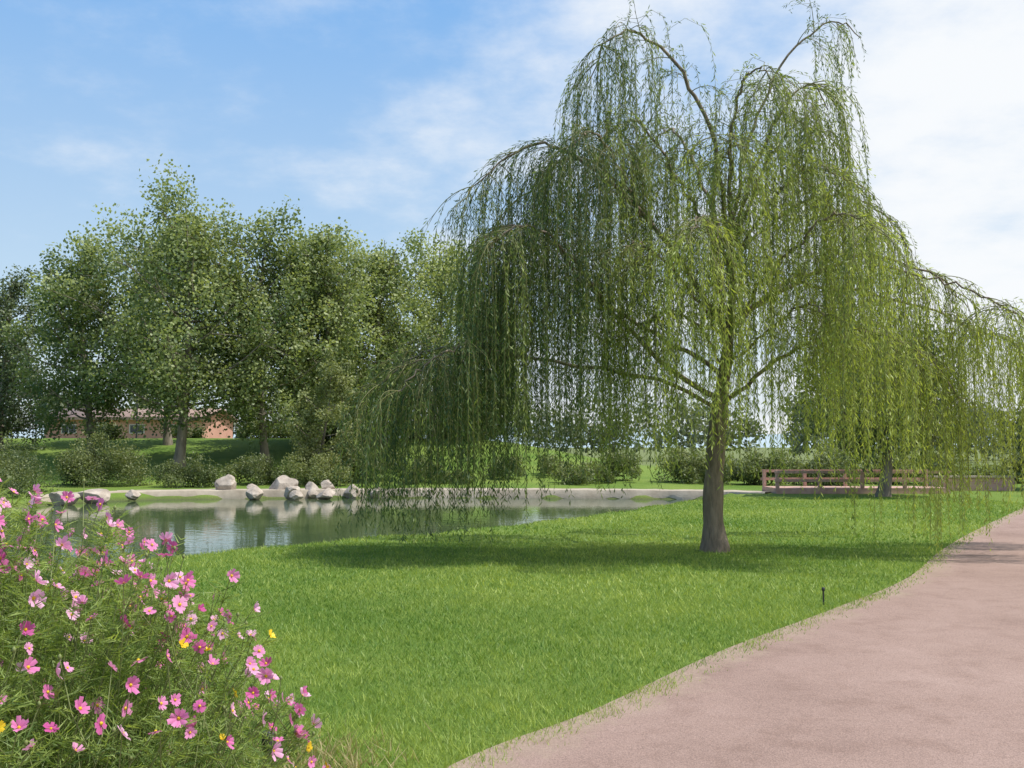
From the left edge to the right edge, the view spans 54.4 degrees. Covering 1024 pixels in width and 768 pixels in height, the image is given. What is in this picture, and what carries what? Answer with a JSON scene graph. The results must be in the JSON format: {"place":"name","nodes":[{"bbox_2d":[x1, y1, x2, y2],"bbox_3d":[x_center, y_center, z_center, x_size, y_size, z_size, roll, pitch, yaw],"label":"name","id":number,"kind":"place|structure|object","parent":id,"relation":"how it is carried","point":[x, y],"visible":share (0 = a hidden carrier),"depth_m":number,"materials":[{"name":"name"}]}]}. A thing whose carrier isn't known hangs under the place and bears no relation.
{"place":"outdoors","nodes":[
{"label":"outdoors","id":0,"kind":"place"},
{"bbox_2d":[261,730,275,762],"bbox_3d":[-0.980,1.638,4.002,0.064,0.490,0.061,0,-4,0],"label":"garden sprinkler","id":1,"kind":"object","parent":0,"point":[263,739],"visible":0.2,"depth_m":3.99,"materials":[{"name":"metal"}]},
{"bbox_2d":[0,498,692,565],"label":"pond water","id":2,"kind":"structure","parent":0,"point":[208,525],"depth_m":26.88,"materials":[{"name":"green liquid"}]},
{"bbox_2d":[49,491,79,505],"bbox_3d":[-14.926,3.847,33.234,0.824,0.541,0.636,-1,-4,22],"label":"boulder","id":3,"kind":"object","parent":2,"relation":"in","point":[55,497],"visible":0.62,"depth_m":33.02,"materials":[{"name":"grey stone"}]},
{"bbox_2d":[78,489,110,503],"bbox_3d":[-14.409,3.926,34.365,0.886,0.605,0.922,-1,-4,13],"label":"boulder","id":4,"kind":"object","parent":2,"relation":"in","point":[105,494],"visible":0.79,"depth_m":34.18,"materials":[{"name":"grey stone"}]},
{"bbox_2d":[125,490,140,500],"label":"boulder","id":5,"kind":"object","parent":2,"relation":"on","point":[133,495],"visible":1,"depth_m":35.56,"materials":[{"name":"grey stone"}]},
{"bbox_2d":[246,487,263,499],"bbox_3d":[-9.463,4.059,36.654,0.657,0.539,0.875,1,-4,-17],"label":"boulder","id":6,"kind":"object","parent":2,"relation":"in","point":[254,493],"visible":0.97,"depth_m":36.52,"materials":[{"name":"grey stone"}]},
{"bbox_2d":[284,486,299,498],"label":"boulder","id":7,"kind":"object","parent":2,"relation":"in","point":[289,489],"visible":0.65,"depth_m":36.98,"materials":[{"name":"grey stone"}]},
{"bbox_2d":[289,490,303,499],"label":"boulder","id":8,"kind":"object","parent":2,"relation":"on","point":[295,495],"visible":1,"depth_m":36.27,"materials":[{"name":"grey stone"}]},
{"bbox_2d":[316,488,335,498],"bbox_3d":[-6.928,4.095,37.080,0.716,0.440,0.706,1,-4,-11],"label":"boulder","id":9,"kind":"object","parent":2,"relation":"on","point":[328,493],"visible":1,"depth_m":36.90,"materials":[{"name":"grey stone"}]},
{"bbox_2d":[9,423,989,447],"bbox_3d":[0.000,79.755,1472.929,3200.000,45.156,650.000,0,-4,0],"label":"distant hills","id":10,"kind":"structure","parent":0,"point":[767,437],"depth_m":1305.39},
{"bbox_2d":[0,438,1023,767],"bbox_3d":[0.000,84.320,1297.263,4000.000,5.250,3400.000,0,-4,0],"label":"ground","id":11,"kind":"structure","parent":0,"point":[216,450],"depth_m":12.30,"materials":[{"name":"green plant"}]},
{"bbox_2d":[0,462,35,497],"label":"rounded shrub","id":12,"kind":"object","parent":11,"relation":"on","point":[12,484],"visible":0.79,"depth_m":32.53,"materials":[{"name":"green plant"}]},
{"bbox_2d":[0,448,37,486],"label":"rounded shrub","id":13,"kind":"object","parent":11,"relation":"on","point":[21,463],"visible":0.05,"depth_m":41.73,"materials":[{"name":"green plant"}]},
{"bbox_2d":[0,430,63,493],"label":"rounded shrub","id":14,"kind":"object","parent":11,"relation":"on","point":[16,469],"visible":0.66,"depth_m":36.77,"materials":[{"name":"green plant"}]},
{"bbox_2d":[0,263,64,451],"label":"dark shade tree","id":15,"kind":"object","parent":11,"relation":"on","point":[11,406],"visible":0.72,"depth_m":53.83,"materials":[{"name":"green plant"}]},
{"bbox_2d":[0,230,161,460],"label":"cottonwood tree","id":16,"kind":"object","parent":11,"relation":"on","point":[63,326],"visible":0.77,"depth_m":49.16,"materials":[{"name":"green plant"}]},
{"bbox_2d":[54,430,153,486],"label":"rounded shrub","id":17,"kind":"object","parent":11,"relation":"on","point":[74,468],"visible":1,"depth_m":41.89,"materials":[{"name":"green plant"}]},
{"bbox_2d":[135,400,137,437],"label":"street lamp","id":18,"kind":"object","parent":11,"relation":"on","point":[136,418],"depth_m":72.95,"materials":[{"name":"grey metal"}]},
{"bbox_2d":[44,420,232,437],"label":"walls","id":19,"kind":"structure","parent":11,"relation":"on","point":[216,431],"depth_m":81.96,"materials":[{"name":"brick"}]},
{"bbox_2d":[61,424,76,433],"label":"window frame","id":20,"kind":"object","parent":19,"relation":"attached to","point":[68,430],"visible":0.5,"depth_m":81.89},
{"bbox_2d":[129,424,144,433],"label":"window frame","id":21,"kind":"object","parent":19,"relation":"attached to","point":[135,424],"visible":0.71,"depth_m":81.89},
{"bbox_2d":[130,425,135,432],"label":"window pane","id":22,"kind":"object","parent":21,"relation":"in","point":[132,429],"visible":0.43,"depth_m":81.86,"materials":[{"name":"grey glass"}]},
{"bbox_2d":[50,409,237,422],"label":"roof","id":23,"kind":"structure","parent":19,"relation":"on","point":[126,413],"depth_m":84.11,"materials":[{"name":"brown tile"}]},
{"bbox_2d":[55,417,204,419],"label":"fascia","id":24,"kind":"structure","parent":23,"relation":"attached to","point":[75,418],"depth_m":81.49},
{"bbox_2d":[211,413,229,421],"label":"gable","id":25,"kind":"structure","parent":19,"relation":"on","point":[212,418],"depth_m":86.97,"materials":[{"name":"beige paint"}]},
{"bbox_2d":[0,476,336,767],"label":"cosmos flower bush","id":26,"kind":"object","parent":11,"relation":"on","point":[112,734],"visible":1,"depth_m":3.13,"materials":[{"name":"green plant"}]},
{"bbox_2d":[26,153,313,471],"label":"cottonwood tree","id":27,"kind":"object","parent":11,"relation":"on","point":[183,239],"visible":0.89,"depth_m":47.20,"materials":[{"name":"green plant"}]},
{"bbox_2d":[102,216,245,444],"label":"cottonwood tree","id":28,"kind":"object","parent":11,"relation":"on","point":[167,438],"visible":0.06,"depth_m":55.57,"materials":[{"name":"green plant"}]},
{"bbox_2d":[147,451,225,487],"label":"rounded shrub","id":29,"kind":"object","parent":11,"relation":"on","point":[184,475],"visible":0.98,"depth_m":41.13,"materials":[{"name":"green plant"}]},
{"bbox_2d":[214,474,235,489],"bbox_3d":[-10.891,3.927,38.007,0.744,0.970,0.787,-2,-4,23],"label":"boulder","id":30,"kind":"object","parent":11,"relation":"on","point":[227,482],"visible":0.66,"depth_m":37.80,"materials":[{"name":"grey stone"}]},
{"bbox_2d":[3,409,493,441],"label":"hillside shrubs","id":31,"kind":"object","parent":11,"relation":"on","point":[116,433],"visible":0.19,"depth_m":60.60,"materials":[{"name":"green plant"}]},
{"bbox_2d":[161,195,338,462],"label":"cottonwood tree","id":32,"kind":"object","parent":11,"relation":"on","point":[268,255],"visible":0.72,"depth_m":48.97,"materials":[{"name":"green plant"}]},
{"bbox_2d":[222,451,283,484],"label":"rounded shrub","id":33,"kind":"object","parent":11,"relation":"on","point":[261,472],"visible":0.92,"depth_m":42.71,"materials":[{"name":"green plant"}]},
{"bbox_2d":[247,484,258,489],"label":"boulder","id":34,"kind":"object","parent":11,"relation":"on","point":[249,486],"visible":0.46,"depth_m":37.98,"materials":[{"name":"grey stone"}]},
{"bbox_2d":[269,475,297,489],"bbox_3d":[-8.811,3.933,38.301,1.060,0.857,0.785,2,-4,-24],"label":"boulder","id":35,"kind":"object","parent":11,"relation":"on","point":[282,482],"visible":0.52,"depth_m":38.05,"materials":[{"name":"grey stone"}]},
{"bbox_2d":[236,231,370,442],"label":"cottonwood tree","id":36,"kind":"object","parent":11,"relation":"on","point":[340,242],"visible":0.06,"depth_m":56.47,"materials":[{"name":"green plant"}]},
{"bbox_2d":[271,444,353,485],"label":"rounded shrub","id":37,"kind":"object","parent":11,"relation":"on","point":[326,469],"visible":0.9,"depth_m":41.98,"materials":[{"name":"green plant"}]},
{"bbox_2d":[305,482,319,497],"bbox_3d":[-7.611,4.094,37.949,0.739,0.738,0.699,-1,-4,17],"label":"boulder","id":38,"kind":"object","parent":11,"relation":"on","point":[311,488],"visible":0.73,"depth_m":37.77,"materials":[{"name":"grey stone"}]},
{"bbox_2d":[280,348,363,479],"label":"young pale tree","id":39,"kind":"object","parent":11,"relation":"on","point":[330,379],"visible":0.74,"depth_m":43.47,"materials":[{"name":"green plant"}]},
{"bbox_2d":[321,480,334,488],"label":"boulder","id":40,"kind":"object","parent":11,"relation":"on","point":[325,484],"visible":0.62,"depth_m":38.16,"materials":[{"name":"grey stone"}]},
{"bbox_2d":[224,719,432,767],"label":"dry grass tuft","id":41,"kind":"object","parent":11,"relation":"on","point":[356,763],"visible":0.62,"depth_m":5.12,"materials":[{"name":"plant"}]},
{"bbox_2d":[264,217,408,453],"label":"cottonwood tree","id":42,"kind":"object","parent":11,"relation":"on","point":[349,285],"visible":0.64,"depth_m":51.29,"materials":[{"name":"green plant"}]},
{"bbox_2d":[344,484,357,498],"bbox_3d":[-6.119,4.101,37.867,0.669,0.597,0.536,-3,-5,40],"label":"boulder","id":43,"kind":"object","parent":11,"relation":"on","point":[347,493],"visible":0.76,"depth_m":37.64,"materials":[{"name":"grey stone"}]},
{"bbox_2d":[369,487,381,497],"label":"boulder","id":44,"kind":"object","parent":11,"relation":"on","point":[371,493],"visible":0.42,"depth_m":37.83,"materials":[{"name":"grey stone"}]},
{"bbox_2d":[300,227,455,446],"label":"cottonwood tree","id":45,"kind":"object","parent":11,"relation":"on","point":[383,270],"visible":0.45,"depth_m":54.27,"materials":[{"name":"green plant"}]},
{"bbox_2d":[30,489,770,501],"bbox_3d":[-3.678,4.192,36.473,25.829,0.567,4.558,0,-4,-5],"label":"stone pond edging","id":46,"kind":"object","parent":11,"relation":"on","point":[531,493],"visible":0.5,"depth_m":37.48,"materials":[{"name":"stone"}]},
{"bbox_2d":[370,231,494,438],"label":"cottonwood tree","id":47,"kind":"object","parent":11,"relation":"on","point":[429,311],"visible":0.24,"depth_m":57.10,"materials":[{"name":"green plant"}]},
{"bbox_2d":[117,488,763,491],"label":"gravel walk","id":48,"kind":"structure","parent":11,"relation":"on","point":[488,488],"depth_m":38.83,"materials":[{"name":"stone"}]},
{"bbox_2d":[431,298,537,439],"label":"cottonwood tree","id":49,"kind":"object","parent":11,"relation":"on","point":[511,385],"visible":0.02,"depth_m":65.38,"materials":[{"name":"green plant"}]},
{"bbox_2d":[5,384,1023,460],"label":"distant trees","id":50,"kind":"object","parent":11,"relation":"on","point":[693,436],"visible":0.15,"depth_m":111.50,"materials":[{"name":"green plant"}]},
{"bbox_2d":[343,433,736,484],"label":"shrub border","id":51,"kind":"object","parent":11,"relation":"on","point":[698,469],"visible":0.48,"depth_m":44.52,"materials":[{"name":"green plant"}]},
{"bbox_2d":[330,0,1023,556],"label":"weeping willow tree","id":52,"kind":"object","parent":11,"relation":"on","point":[836,344],"visible":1,"depth_m":14.52,"materials":[{"name":"green plant"}]},
{"bbox_2d":[760,469,951,493],"bbox_3d":[12.500,3.587,36.442,6.300,0.870,2.040,0,-4,0],"label":"wooden deck railing","id":53,"kind":"object","parent":11,"relation":"on","point":[805,479],"visible":0.69,"depth_m":35.45,"materials":[{"name":"brown wood"}]},
{"bbox_2d":[703,437,1023,485],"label":"hedge","id":54,"kind":"object","parent":11,"relation":"on","point":[748,477],"visible":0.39,"depth_m":43.65,"materials":[{"name":"green plant"}]},
{"bbox_2d":[783,315,978,496],"bbox_3d":[12.219,0.729,33.544,6.599,6.622,5.415,0,-4,0],"label":"shade tree","id":55,"kind":"object","parent":11,"relation":"on","point":[886,490],"visible":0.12,"depth_m":32.67,"materials":[{"name":"green plant"}]},
{"bbox_2d":[1003,392,1023,486],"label":"shade tree","id":56,"kind":"object","parent":11,"relation":"on","point":[1018,435],"visible":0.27,"depth_m":38.84,"materials":[{"name":"green plant"}]},
{"bbox_2d":[0,0,1023,433],"label":"sky","id":57,"kind":"structure","parent":0,"point":[370,114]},
{"bbox_2d":[448,508,1023,767],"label":"path","id":58,"kind":"structure","parent":0,"point":[929,673],"depth_m":6.39,"materials":[{"name":"pink concrete"}]},
{"bbox_2d":[929,478,1014,490],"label":"wall","id":59,"kind":"structure","parent":0,"point":[993,485],"depth_m":38.03,"materials":[{"name":"brick"}]},
{"bbox_2d":[931,476,1015,477],"bbox_3d":[17.600,3.566,38.224,3.320,0.077,0.510,0,-4,0],"label":"cap","id":60,"kind":"object","parent":59,"relation":"on","point":[976,476],"visible":0.35,"depth_m":37.97,"materials":[{"name":"wood"}]}
]}

